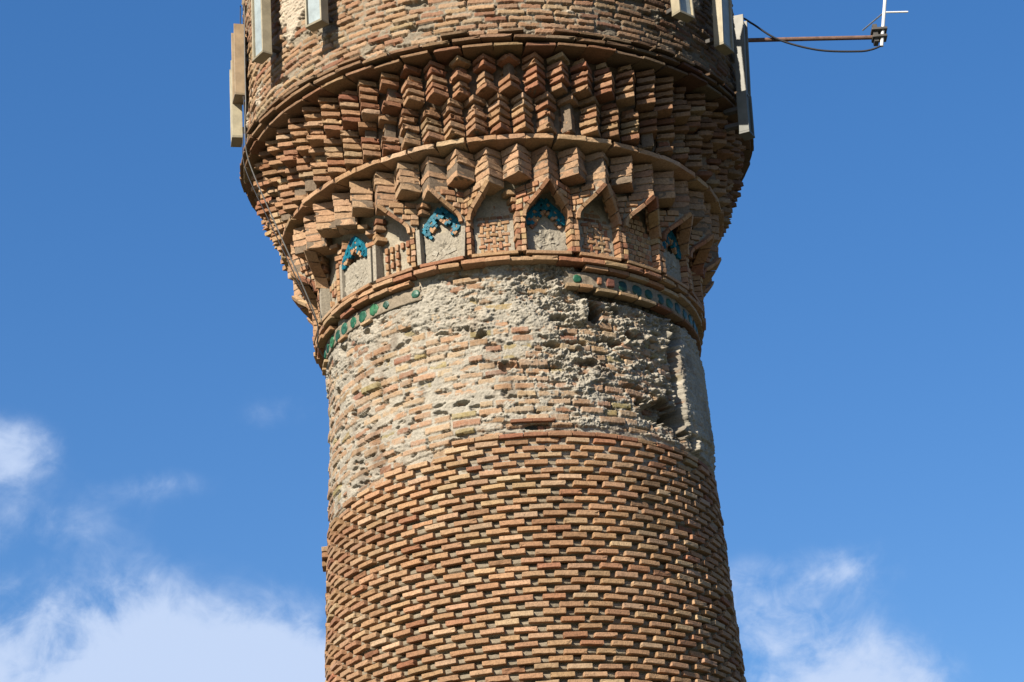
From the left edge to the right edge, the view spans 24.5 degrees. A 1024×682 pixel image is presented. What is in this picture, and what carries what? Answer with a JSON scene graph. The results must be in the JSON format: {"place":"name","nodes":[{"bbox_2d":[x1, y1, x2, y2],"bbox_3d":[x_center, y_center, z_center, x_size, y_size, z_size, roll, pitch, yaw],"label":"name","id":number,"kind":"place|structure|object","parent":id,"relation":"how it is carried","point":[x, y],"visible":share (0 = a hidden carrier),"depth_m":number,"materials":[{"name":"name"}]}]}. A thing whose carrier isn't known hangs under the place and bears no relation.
{"place":"outdoors","nodes":[
{"label":"outdoors","id":0,"kind":"place"},
{"bbox_2d":[0,0,1023,681],"label":"sky","id":1,"kind":"structure","parent":0,"point":[165,447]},
{"label":"ground","id":2,"kind":"structure","parent":0,"visible":0},
{"bbox_2d":[240,0,753,681],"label":"minaret","id":3,"kind":"object","parent":2,"relation":"on","point":[502,226],"visible":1,"depth_m":20.35,"materials":[{"name":"brick"}]},
{"bbox_2d":[229,60,247,146],"bbox_3d":[-2.534,-2.242,22.338,0.252,0.832,0.194,1,-24,-11],"label":"antenna panel","id":4,"kind":"object","parent":3,"relation":"attached to","point":[236,126],"visible":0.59,"depth_m":22.17,"materials":[{"name":"white plastic"}]},
{"bbox_2d":[231,23,248,104],"bbox_3d":[-2.512,-2.611,22.323,0.252,0.772,0.194,2,-24,-14],"label":"antenna panel","id":5,"kind":"object","parent":3,"relation":"attached to","point":[237,57],"visible":0.87,"depth_m":22.23,"materials":[{"name":"white plastic"}]},
{"bbox_2d":[251,0,281,63],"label":"antenna panel","id":6,"kind":"object","parent":3,"relation":"attached to","point":[263,48],"visible":1,"depth_m":21.41,"materials":[{"name":"white plastic"}]},
{"bbox_2d":[240,6,316,322],"bbox_3d":[-2.181,-1.726,21.836,0.652,3.443,0.326,-4,-24,0],"label":"cable","id":7,"kind":"object","parent":3,"relation":"attached to","point":[261,204],"visible":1,"depth_m":21.44,"materials":[{"name":"grey metal"}]},
{"bbox_2d":[244,4,324,358],"bbox_3d":[-2.013,-1.531,21.792,0.973,3.556,0.341,16,-31,-39],"label":"cable","id":8,"kind":"object","parent":3,"relation":"attached to","point":[263,195],"visible":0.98,"depth_m":21.49,"materials":[{"name":"grey metal"}]},
{"bbox_2d":[304,0,332,31],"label":"antenna panel","id":9,"kind":"object","parent":3,"relation":"attached to","point":[317,17],"visible":1,"depth_m":20.84,"materials":[{"name":"white plastic"}]},
{"bbox_2d":[665,0,694,22],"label":"antenna panel","id":10,"kind":"object","parent":3,"relation":"attached to","point":[682,10],"visible":1,"depth_m":20.98,"materials":[{"name":"white plastic"}]},
{"bbox_2d":[704,0,733,55],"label":"antenna panel","id":11,"kind":"object","parent":3,"relation":"attached to","point":[722,40],"visible":1,"depth_m":21.40,"materials":[{"name":"white plastic"}]},
{"bbox_2d":[723,90,754,139],"bbox_3d":[2.055,-2.037,21.508,0.252,0.432,0.144,-13,-26,24],"label":"antenna panel","id":12,"kind":"object","parent":3,"relation":"attached to","point":[744,124],"visible":1,"depth_m":21.45,"materials":[{"name":"white plastic"}]},
{"bbox_2d":[733,14,750,96],"bbox_3d":[2.071,-2.619,22.005,0.252,0.852,0.154,-9,-25,19],"label":"antenna panel","id":13,"kind":"object","parent":3,"relation":"attached to","point":[741,46],"visible":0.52,"depth_m":21.95,"materials":[{"name":"white plastic"}]},
{"bbox_2d":[748,0,907,46],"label":"whip antenna","id":14,"kind":"object","parent":3,"relation":"attached to","point":[877,35],"visible":0.98,"depth_m":22.52,"materials":[{"name":"metal"}]},
{"bbox_2d":[744,18,881,52],"bbox_3d":[2.816,-2.913,22.495,1.380,0.446,0.051,-4,-24,-1],"label":"cable","id":15,"kind":"object","parent":14,"relation":"attached to","point":[809,48],"visible":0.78,"depth_m":22.44,"materials":[{"name":"black rubber"}]}
]}

